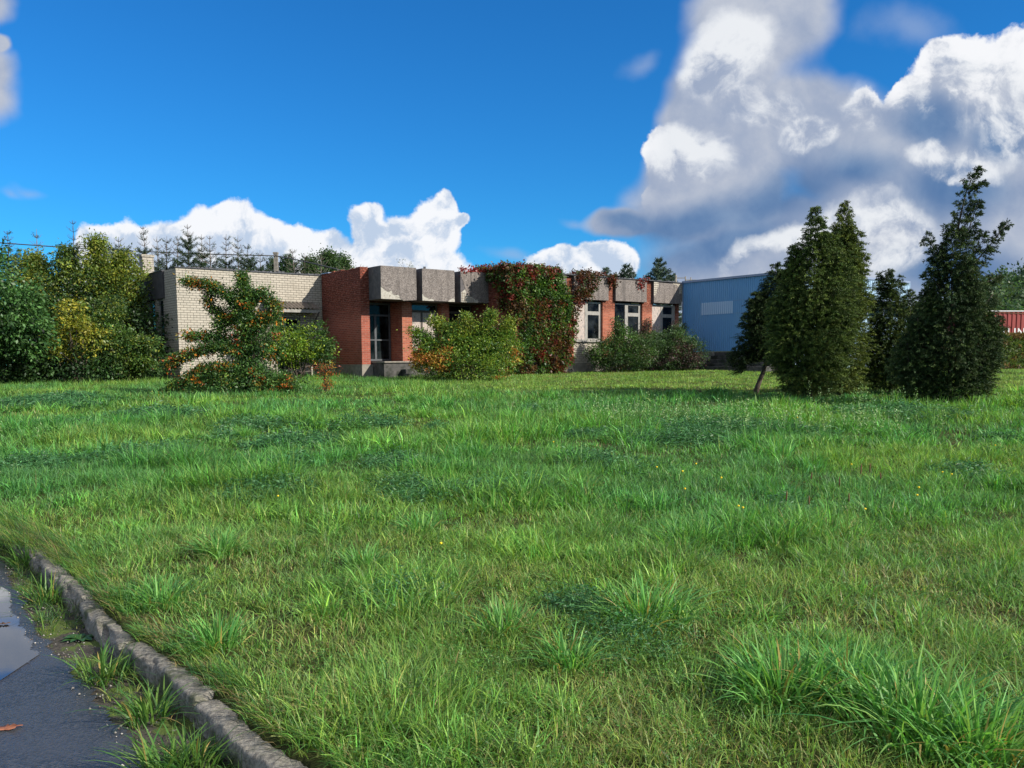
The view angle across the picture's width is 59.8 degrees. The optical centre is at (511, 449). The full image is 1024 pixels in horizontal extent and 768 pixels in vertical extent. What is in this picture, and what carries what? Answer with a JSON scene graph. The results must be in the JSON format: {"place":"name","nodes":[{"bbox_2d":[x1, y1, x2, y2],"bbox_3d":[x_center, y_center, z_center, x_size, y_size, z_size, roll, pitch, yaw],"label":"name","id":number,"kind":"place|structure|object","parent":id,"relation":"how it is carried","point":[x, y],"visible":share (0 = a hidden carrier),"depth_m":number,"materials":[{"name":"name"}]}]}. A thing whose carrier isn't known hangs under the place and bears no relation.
{"place":"outdoors","nodes":[
{"label":"outdoors","id":0,"kind":"place"},
{"bbox_2d":[0,561,140,767],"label":"road","id":1,"kind":"structure","parent":0,"point":[50,732],"depth_m":4.07,"materials":[{"name":"asphalt"}]},
{"bbox_2d":[0,724,22,729],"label":"fallen leaf","id":2,"kind":"object","parent":1,"relation":"on","point":[8,727],"visible":1,"depth_m":3.98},
{"bbox_2d":[0,586,38,679],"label":"puddle water","id":3,"kind":"structure","parent":1,"relation":"on","point":[16,652],"depth_m":5.11,"materials":[{"name":"grey liquid"}]},
{"bbox_2d":[0,546,229,767],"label":"gravel verge","id":4,"kind":"structure","parent":1,"relation":"on","point":[59,646],"depth_m":4.56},
{"bbox_2d":[0,535,58,569],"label":"grass tussock","id":5,"kind":"object","parent":4,"relation":"on","point":[26,560],"depth_m":6.82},
{"bbox_2d":[1,567,83,608],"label":"grass tussock","id":6,"kind":"object","parent":4,"relation":"on","point":[43,594],"depth_m":5.88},
{"bbox_2d":[61,633,93,641],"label":"broadleaf weed","id":7,"kind":"object","parent":4,"relation":"on","point":[71,637],"visible":0.99,"depth_m":5.18,"materials":[{"name":"green plant"}]},
{"bbox_2d":[41,638,157,688],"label":"grass tussock","id":8,"kind":"object","parent":4,"relation":"on","point":[103,671],"depth_m":4.54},
{"bbox_2d":[0,551,211,744],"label":"moss","id":9,"kind":"object","parent":4,"relation":"on","point":[86,655],"visible":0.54,"depth_m":4.93,"materials":[{"name":"green plant"}]},
{"bbox_2d":[0,554,215,766],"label":"pebbles","id":10,"kind":"object","parent":4,"relation":"on","point":[115,732],"visible":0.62,"depth_m":4.85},
{"bbox_2d":[0,540,241,767],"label":"verge weeds","id":11,"kind":"object","parent":4,"relation":"on","point":[18,575],"visible":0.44,"depth_m":5.50,"materials":[{"name":"green plant"}]},
{"bbox_2d":[67,673,201,729],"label":"grass tussock","id":12,"kind":"object","parent":4,"relation":"on","point":[163,706],"depth_m":4.04,"materials":[{"name":"plant"}]},
{"bbox_2d":[84,713,225,767],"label":"grass tussock","id":13,"kind":"object","parent":4,"relation":"on","point":[142,757],"depth_m":3.56,"materials":[{"name":"plant"}]},
{"bbox_2d":[118,712,249,767],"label":"grass tussock","id":14,"kind":"object","parent":4,"relation":"on","point":[196,753],"depth_m":3.59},
{"bbox_2d":[0,337,1023,767],"bbox_3d":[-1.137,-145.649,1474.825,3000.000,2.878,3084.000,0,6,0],"label":"ground","id":15,"kind":"structure","parent":0,"point":[308,761],"depth_m":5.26,"materials":[{"name":"green plant"}]},
{"bbox_2d":[0,230,22,297],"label":"young spruce","id":16,"kind":"object","parent":15,"relation":"on","point":[9,256],"visible":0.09,"depth_m":49.08,"materials":[{"name":"green plant"}]},
{"bbox_2d":[0,238,67,366],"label":"broadleaf tree","id":17,"kind":"object","parent":15,"relation":"on","point":[17,331],"visible":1,"depth_m":32.76,"materials":[{"name":"green plant"}]},
{"bbox_2d":[25,229,54,275],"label":"young spruce","id":18,"kind":"object","parent":15,"relation":"on","point":[36,236],"visible":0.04,"depth_m":49.05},
{"bbox_2d":[18,293,112,382],"bbox_3d":[-17.192,-4.280,34.418,3.827,3.522,2.666,0,6,0],"label":"yellow shrub","id":19,"kind":"object","parent":15,"relation":"on","point":[85,335],"visible":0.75,"depth_m":34.18,"materials":[{"name":"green plant"}]},
{"bbox_2d":[58,222,85,313],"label":"young spruce","id":20,"kind":"object","parent":15,"relation":"on","point":[73,239],"visible":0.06,"depth_m":51.02,"materials":[{"name":"green plant"}]},
{"bbox_2d":[3,228,154,376],"bbox_3d":[-18.716,-6.194,38.179,7.351,6.506,3.684,0,6,0],"label":"broadleaf tree","id":21,"kind":"object","parent":15,"relation":"on","point":[99,270],"visible":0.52,"depth_m":37.63,"materials":[{"name":"green plant"}]},
{"bbox_2d":[0,283,181,383],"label":"undergrowth","id":22,"kind":"object","parent":15,"relation":"on","point":[28,369],"visible":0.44,"depth_m":34.47,"materials":[{"name":"green plant"}]},
{"bbox_2d":[72,292,165,381],"bbox_3d":[-15.493,-4.420,35.099,3.775,3.649,2.464,0,6,0],"label":"green shrub","id":23,"kind":"object","parent":15,"relation":"on","point":[132,354],"visible":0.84,"depth_m":34.79,"materials":[{"name":"green plant"}]},
{"bbox_2d":[108,237,135,290],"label":"young spruce","id":24,"kind":"object","parent":15,"relation":"on","point":[116,247],"visible":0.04,"depth_m":49.07,"materials":[{"name":"green plant"}]},
{"bbox_2d":[130,226,155,275],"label":"young spruce","id":25,"kind":"object","parent":15,"relation":"on","point":[144,250],"visible":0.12,"depth_m":49.03,"materials":[{"name":"green plant"}]},
{"bbox_2d":[0,529,307,767],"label":"kerb","id":26,"kind":"structure","parent":15,"relation":"on","point":[253,749],"depth_m":4.29,"materials":[{"name":"concrete"}]},
{"bbox_2d":[151,238,164,271],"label":"young spruce","id":27,"kind":"object","parent":15,"relation":"on","point":[157,252],"visible":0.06,"depth_m":51.10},
{"bbox_2d":[104,568,221,612],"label":"grass tussock","id":28,"kind":"object","parent":15,"relation":"on","point":[173,595],"depth_m":5.40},
{"bbox_2d":[154,237,182,270],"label":"young spruce","id":29,"kind":"object","parent":15,"relation":"on","point":[163,263],"visible":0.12,"depth_m":49.06,"materials":[{"name":"green plant"}]},
{"bbox_2d":[171,238,185,266],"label":"young spruce","id":30,"kind":"object","parent":15,"relation":"on","point":[177,243],"visible":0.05,"depth_m":50.08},
{"bbox_2d":[173,224,208,266],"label":"young spruce","id":31,"kind":"object","parent":15,"relation":"on","point":[190,254],"visible":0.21,"depth_m":48.98,"materials":[{"name":"green plant"}]},
{"bbox_2d":[192,234,210,267],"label":"young spruce","id":32,"kind":"object","parent":15,"relation":"on","point":[202,257],"visible":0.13,"depth_m":50.05,"materials":[{"name":"green plant"}]},
{"bbox_2d":[146,605,272,657],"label":"grass tussock","id":33,"kind":"object","parent":15,"relation":"on","point":[220,631],"depth_m":4.66,"materials":[{"name":"plant"}]},
{"bbox_2d":[195,236,223,268],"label":"young spruce","id":34,"kind":"object","parent":15,"relation":"on","point":[214,261],"visible":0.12,"depth_m":49.08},
{"bbox_2d":[170,523,268,559],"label":"grass tussock","id":35,"kind":"object","parent":15,"relation":"on","point":[223,541],"depth_m":6.62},
{"bbox_2d":[216,236,237,268],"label":"young spruce","id":36,"kind":"object","parent":15,"relation":"on","point":[225,263],"visible":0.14,"depth_m":49.10,"materials":[{"name":"green plant"}]},
{"bbox_2d":[151,266,310,394],"bbox_3d":[-8.384,-3.516,26.552,4.727,4.120,2.081,0,6,0],"label":"arching shrub","id":37,"kind":"object","parent":15,"relation":"on","point":[244,298],"visible":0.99,"depth_m":26.52,"materials":[{"name":"green plant"}]},
{"bbox_2d":[231,237,249,269],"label":"young spruce","id":38,"kind":"object","parent":15,"relation":"on","point":[238,266],"visible":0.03,"depth_m":50.05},
{"bbox_2d":[233,244,263,270],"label":"young spruce","id":39,"kind":"object","parent":15,"relation":"on","point":[247,261],"visible":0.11,"depth_m":49.08,"materials":[{"name":"green plant"}]},
{"bbox_2d":[227,424,273,437],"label":"grass tussock","id":40,"kind":"object","parent":15,"relation":"on","point":[247,432],"depth_m":14.70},
{"bbox_2d":[253,252,269,270],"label":"young spruce","id":41,"kind":"object","parent":15,"relation":"on","point":[262,267],"visible":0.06,"depth_m":49.12,"materials":[{"name":"green plant"}]},
{"bbox_2d":[264,256,281,271],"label":"young pine","id":42,"kind":"object","parent":15,"relation":"on","point":[271,262],"visible":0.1,"depth_m":56.96,"materials":[{"name":"green plant"}]},
{"bbox_2d":[273,252,278,271],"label":"utility pole","id":43,"kind":"object","parent":15,"relation":"on","point":[276,267],"visible":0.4,"depth_m":53.05,"materials":[{"name":"concrete"}]},
{"bbox_2d":[1,242,274,255],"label":"overhead cable","id":44,"kind":"object","parent":43,"relation":"attached to","point":[136,251],"visible":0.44,"depth_m":52.94,"materials":[{"name":"rubber"}]},
{"bbox_2d":[275,255,339,269],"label":"overhead cable","id":45,"kind":"object","parent":43,"relation":"attached to","point":[307,262],"visible":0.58,"depth_m":50.94,"materials":[{"name":"rubber"}]},
{"bbox_2d":[278,253,300,272],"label":"tree","id":46,"kind":"object","parent":15,"relation":"on","point":[283,263],"visible":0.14,"depth_m":56.81,"materials":[{"name":"green plant"}]},
{"bbox_2d":[284,249,302,272],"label":"young spruce","id":47,"kind":"object","parent":15,"relation":"on","point":[289,255],"visible":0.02,"depth_m":53.13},
{"bbox_2d":[254,316,341,379],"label":"bright bush","id":48,"kind":"object","parent":15,"relation":"on","point":[319,349],"visible":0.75,"depth_m":36.80,"materials":[{"name":"green plant"}]},
{"bbox_2d":[283,365,317,375],"bbox_3d":[-9.188,-3.370,38.409,1.752,0.720,0.350,-5,7,-38],"label":"garden bench","id":49,"kind":"object","parent":15,"relation":"on","point":[310,370],"visible":0.28,"depth_m":38.64,"materials":[{"name":"grey wood"}]},
{"bbox_2d":[288,251,323,273],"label":"background tree","id":50,"kind":"object","parent":15,"relation":"on","point":[312,267],"visible":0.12,"depth_m":56.84,"materials":[{"name":"green plant"}]},
{"bbox_2d":[300,255,312,273],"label":"young spruce","id":51,"kind":"object","parent":15,"relation":"on","point":[304,265],"visible":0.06,"depth_m":53.06,"materials":[{"name":"green plant"}]},
{"bbox_2d":[310,255,328,273],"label":"young spruce","id":52,"kind":"object","parent":15,"relation":"on","point":[316,261],"visible":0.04,"depth_m":54.07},
{"bbox_2d":[299,243,347,274],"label":"background tree","id":53,"kind":"object","parent":15,"relation":"on","point":[330,256],"visible":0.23,"depth_m":58.71,"materials":[{"name":"green plant"}]},
{"bbox_2d":[310,358,342,392],"bbox_3d":[-5.639,-2.275,27.043,0.896,1.181,0.843,5,8,42],"label":"sapling","id":54,"kind":"object","parent":15,"relation":"on","point":[322,368],"visible":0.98,"depth_m":27.06,"materials":[{"name":"orange plant"}]},
{"bbox_2d":[334,248,355,269],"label":"background tree","id":55,"kind":"object","parent":15,"relation":"on","point":[345,262],"visible":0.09,"depth_m":60.79,"materials":[{"name":"green plant"}]},
{"bbox_2d":[330,537,408,571],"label":"grass tussock","id":56,"kind":"object","parent":15,"relation":"on","point":[369,555],"depth_m":6.30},
{"bbox_2d":[117,254,682,379],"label":"brick building","id":57,"kind":"structure","parent":15,"relation":"on","point":[370,314],"depth_m":38.97,"materials":[{"name":"brick"}]},
{"bbox_2d":[151,300,155,346],"bbox_3d":[-15.677,-5.513,38.939,0.200,2.000,0.720,-5,7,-38],"label":"narrow window","id":58,"kind":"structure","parent":57,"relation":"in","point":[154,329],"depth_m":39.04,"materials":[{"name":"black glass"}]},
{"bbox_2d":[159,299,164,345],"bbox_3d":[-14.902,-5.422,37.965,0.200,2.000,0.740,-5,7,-38],"label":"narrow window","id":59,"kind":"structure","parent":57,"relation":"in","point":[160,300],"depth_m":38.10,"materials":[{"name":"black glass"}]},
{"bbox_2d":[276,318,299,370],"bbox_3d":[-9.943,-4.654,39.405,1.120,2.350,0.090,-5,7,-38],"label":"side door","id":60,"kind":"structure","parent":57,"relation":"in","point":[294,320],"depth_m":39.38,"materials":[{"name":"brown wood"}]},
{"bbox_2d":[369,303,390,360],"bbox_3d":[-5.996,-5.159,38.970,1.500,2.520,0.090,-5,7,-38],"label":"entrance door","id":61,"kind":"structure","parent":57,"relation":"in","point":[380,336],"depth_m":39.10,"materials":[{"name":"glass"}]},
{"bbox_2d":[412,303,437,351],"bbox_3d":[-3.967,-5.445,39.669,1.480,2.120,0.090,-5,7,-38],"label":"window","id":62,"kind":"structure","parent":57,"relation":"in","point":[419,310],"depth_m":39.56,"materials":[{"name":"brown wood"}]},
{"bbox_2d":[449,305,470,331],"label":"window","id":63,"kind":"structure","parent":57,"relation":"in","point":[454,311],"depth_m":40.72,"materials":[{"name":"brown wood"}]},
{"bbox_2d":[459,264,488,273],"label":"climbing vine","id":64,"kind":"object","parent":57,"relation":"attached to","point":[461,269],"visible":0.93,"depth_m":39.55,"materials":[{"name":"red plant"}]},
{"bbox_2d":[475,259,581,374],"bbox_3d":[0.819,-5.713,39.698,4.859,5.388,2.661,-1,6,-3],"label":"climbing vine","id":65,"kind":"object","parent":57,"relation":"attached to","point":[545,334],"visible":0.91,"depth_m":39.35,"materials":[{"name":"green plant"}]},
{"bbox_2d":[525,301,558,340],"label":"window","id":66,"kind":"structure","parent":57,"relation":"in","point":[558,301],"depth_m":40.17,"materials":[{"name":"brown wood"}]},
{"bbox_2d":[569,267,608,318],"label":"climbing vine","id":67,"kind":"object","parent":57,"relation":"attached to","point":[581,296],"visible":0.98,"depth_m":40.88,"materials":[{"name":"red plant"}]},
{"bbox_2d":[574,302,603,341],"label":"window","id":68,"kind":"structure","parent":57,"relation":"in","point":[589,327],"depth_m":41.93,"materials":[{"name":"white wood"}]},
{"bbox_2d":[607,272,621,287],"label":"climbing vine","id":69,"kind":"object","parent":57,"relation":"attached to","point":[613,276],"visible":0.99,"depth_m":42.07,"materials":[{"name":"red plant"}]},
{"bbox_2d":[615,303,640,340],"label":"window","id":70,"kind":"structure","parent":57,"relation":"in","point":[632,312],"depth_m":43.55,"materials":[{"name":"white wood"}]},
{"bbox_2d":[635,275,649,291],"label":"climbing vine","id":71,"kind":"object","parent":57,"relation":"attached to","point":[640,284],"visible":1,"depth_m":43.34,"materials":[{"name":"red plant"}]},
{"bbox_2d":[652,305,674,338],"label":"window","id":72,"kind":"structure","parent":57,"relation":"in","point":[662,315],"depth_m":44.99,"materials":[{"name":"white wood"}]},
{"bbox_2d":[383,507,456,536],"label":"grass tussock","id":73,"kind":"object","parent":15,"relation":"on","point":[417,521],"depth_m":7.40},
{"bbox_2d":[401,304,529,380],"bbox_3d":[-1.865,-4.089,34.313,5.164,3.017,2.914,0,6,0],"label":"broad shrub","id":74,"kind":"object","parent":15,"relation":"on","point":[462,344],"visible":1,"depth_m":34.11,"materials":[{"name":"green plant"}]},
{"bbox_2d":[427,589,573,642],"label":"grass tussock","id":75,"kind":"object","parent":15,"relation":"on","point":[507,626],"depth_m":4.85,"materials":[{"name":"plant"}]},
{"bbox_2d":[0,382,1008,438],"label":"pale seed heads","id":76,"kind":"object","parent":15,"relation":"on","point":[748,415],"visible":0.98,"depth_m":14.88,"materials":[{"name":"plant"}]},
{"bbox_2d":[0,386,1023,767],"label":"feathery weeds","id":77,"kind":"object","parent":15,"relation":"on","point":[670,436],"visible":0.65,"depth_m":9.37,"materials":[{"name":"green plant"}]},
{"bbox_2d":[498,621,623,674],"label":"grass tussock","id":78,"kind":"object","parent":15,"relation":"on","point":[564,652],"depth_m":4.36,"materials":[{"name":"plant"}]},
{"bbox_2d":[551,469,607,493],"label":"grass tussock","id":79,"kind":"object","parent":15,"relation":"on","point":[584,480],"depth_m":9.38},
{"bbox_2d":[601,267,612,276],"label":"distant spruce","id":80,"kind":"object","parent":15,"relation":"on","point":[606,270],"visible":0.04,"depth_m":118.06,"materials":[{"name":"green plant"}]},
{"bbox_2d":[582,315,663,372],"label":"window shrub","id":81,"kind":"object","parent":15,"relation":"on","point":[617,340],"visible":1,"depth_m":40.68,"materials":[{"name":"green plant"}]},
{"bbox_2d":[616,263,636,277],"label":"distant spruce","id":82,"kind":"object","parent":15,"relation":"on","point":[631,274],"visible":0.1,"depth_m":108.05,"materials":[{"name":"green plant"}]},
{"bbox_2d":[562,568,738,634],"bbox_3d":[0.745,0.832,4.916,1.078,0.327,1.058,0,6,0],"label":"grass tussock","id":83,"kind":"object","parent":15,"relation":"on","point":[670,596],"depth_m":5.00,"materials":[{"name":"plant"}]},
{"bbox_2d":[643,256,681,322],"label":"distant spruce","id":84,"kind":"object","parent":15,"relation":"on","point":[660,274],"visible":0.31,"depth_m":98.07,"materials":[{"name":"green plant"}]},
{"bbox_2d":[643,323,688,369],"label":"window shrub","id":85,"kind":"object","parent":15,"relation":"on","point":[684,328],"visible":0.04,"depth_m":43.46,"materials":[{"name":"green plant"}]},
{"bbox_2d":[629,317,710,370],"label":"window shrub","id":86,"kind":"object","parent":15,"relation":"on","point":[685,350],"visible":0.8,"depth_m":41.91,"materials":[{"name":"green plant"}]},
{"bbox_2d":[644,512,742,547],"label":"grass tussock","id":87,"kind":"object","parent":15,"relation":"on","point":[686,524],"depth_m":6.89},
{"bbox_2d":[695,352,773,371],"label":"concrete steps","id":88,"kind":"structure","parent":15,"relation":"on","point":[717,359],"depth_m":42.42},
{"bbox_2d":[723,261,798,392],"bbox_3d":[7.160,-3.426,25.359,2.283,3.826,1.845,0,6,0],"label":"juniper tree","id":89,"kind":"object","parent":15,"relation":"on","point":[753,316],"visible":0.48,"depth_m":25.10,"materials":[{"name":"green plant"}]},
{"bbox_2d":[631,272,909,368],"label":"metal hall","id":90,"kind":"structure","parent":15,"relation":"on","point":[713,309],"depth_m":43.77,"materials":[{"name":"metal"}]},
{"bbox_2d":[677,625,930,726],"bbox_3d":[1.248,0.949,3.956,1.050,0.342,1.123,0,6,0],"label":"grass tussock","id":91,"kind":"object","parent":15,"relation":"on","point":[794,668],"depth_m":3.90,"materials":[{"name":"plant"}]},
{"bbox_2d":[753,206,863,397],"bbox_3d":[7.471,-3.652,22.250,2.727,4.837,2.427,0,6,0],"label":"juniper tree","id":92,"kind":"object","parent":15,"relation":"on","point":[813,333],"visible":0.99,"depth_m":21.90,"materials":[{"name":"green plant"}]},
{"bbox_2d":[808,496,810,545],"bbox_3d":[2.227,0.550,6.660,0.012,0.418,0.031,-4,7,-35],"label":"seed head","id":93,"kind":"object","parent":15,"relation":"on","point":[809,514],"visible":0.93,"depth_m":6.65},
{"bbox_2d":[839,477,839,525],"bbox_3d":[2.673,0.447,7.263,0.031,0.461,0.012,-6,8,-43],"label":"seed head","id":94,"kind":"object","parent":15,"relation":"on","point":[839,497],"visible":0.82,"depth_m":7.26},
{"bbox_2d":[812,200,880,395],"bbox_3d":[8.571,-3.910,23.099,1.891,5.070,1.967,0,6,0],"label":"juniper tree","id":95,"kind":"object","parent":15,"relation":"on","point":[851,239],"visible":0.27,"depth_m":22.80,"materials":[{"name":"green plant"}]},
{"bbox_2d":[732,628,961,714],"bbox_3d":[1.470,0.951,3.978,1.018,0.330,0.992,0,6,0],"label":"grass tussock","id":96,"kind":"object","parent":15,"relation":"on","point":[854,655],"depth_m":3.96,"materials":[{"name":"plant"}]},
{"bbox_2d":[847,494,849,544],"bbox_3d":[2.559,0.531,6.774,0.012,0.418,0.031,1,6,17],"label":"seed head","id":97,"kind":"object","parent":15,"relation":"on","point":[848,511],"visible":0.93,"depth_m":6.76},
{"bbox_2d":[859,463,861,514],"bbox_3d":[2.911,0.385,7.448,0.012,0.545,0.031,3,7,32],"label":"seed head","id":98,"kind":"object","parent":15,"relation":"on","point":[860,484],"visible":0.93,"depth_m":7.44},
{"bbox_2d":[866,463,870,509],"bbox_3d":[3.123,0.365,7.807,0.031,0.503,0.012,4,7,40],"label":"seed head","id":99,"kind":"object","parent":15,"relation":"on","point":[868,481],"visible":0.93,"depth_m":7.79},
{"bbox_2d":[847,268,928,391],"bbox_3d":[10.582,-3.279,24.523,2.417,3.418,1.897,0,6,0],"label":"juniper tree","id":100,"kind":"object","parent":15,"relation":"on","point":[885,326],"visible":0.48,"depth_m":24.31,"materials":[{"name":"green plant"}]},
{"bbox_2d":[753,636,1023,767],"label":"grass tussock","id":101,"kind":"object","parent":15,"relation":"on","point":[889,712],"depth_m":3.58,"materials":[{"name":"plant"}]},
{"bbox_2d":[845,672,1023,767],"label":"grass tussock","id":102,"kind":"object","parent":15,"relation":"on","point":[996,755],"depth_m":3.37,"materials":[{"name":"plant"}]},
{"bbox_2d":[880,165,1014,403],"bbox_3d":[9.706,-3.641,19.825,2.700,5.293,1.935,2,6,20],"label":"juniper tree","id":103,"kind":"object","parent":15,"relation":"on","point":[922,366],"visible":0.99,"depth_m":19.59,"materials":[{"name":"green plant"}]},
{"bbox_2d":[909,294,1023,337],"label":"distant tree","id":104,"kind":"object","parent":15,"relation":"on","point":[1008,305],"visible":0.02,"depth_m":81.73,"materials":[{"name":"green plant"}]},
{"bbox_2d":[938,331,1023,368],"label":"bank plants","id":105,"kind":"object","parent":15,"relation":"on","point":[1017,336],"visible":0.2,"depth_m":41.84,"materials":[{"name":"green plant"}]},
{"bbox_2d":[947,310,1023,334],"bbox_3d":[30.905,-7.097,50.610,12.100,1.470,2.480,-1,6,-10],"label":"shipping container","id":106,"kind":"object","parent":15,"relation":"on","point":[1014,321],"visible":0.06,"depth_m":48.80,"materials":[{"name":"metal"}]},
{"bbox_2d":[949,264,1023,298],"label":"distant tree","id":107,"kind":"object","parent":15,"relation":"on","point":[1020,279],"visible":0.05,"depth_m":102.12,"materials":[{"name":"green plant"}]},
{"bbox_2d":[952,280,1023,307],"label":"distant tree","id":108,"kind":"object","parent":15,"relation":"on","point":[1009,295],"visible":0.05,"depth_m":91.81,"materials":[{"name":"green plant"}]},
{"bbox_2d":[984,257,1023,286],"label":"distant tree","id":109,"kind":"object","parent":15,"relation":"on","point":[1013,273],"visible":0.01,"depth_m":113.90,"materials":[{"name":"green plant"}]},
{"bbox_2d":[0,0,1023,325],"label":"sky","id":110,"kind":"structure","parent":0,"point":[703,136],"materials":[{"name":"blue"}]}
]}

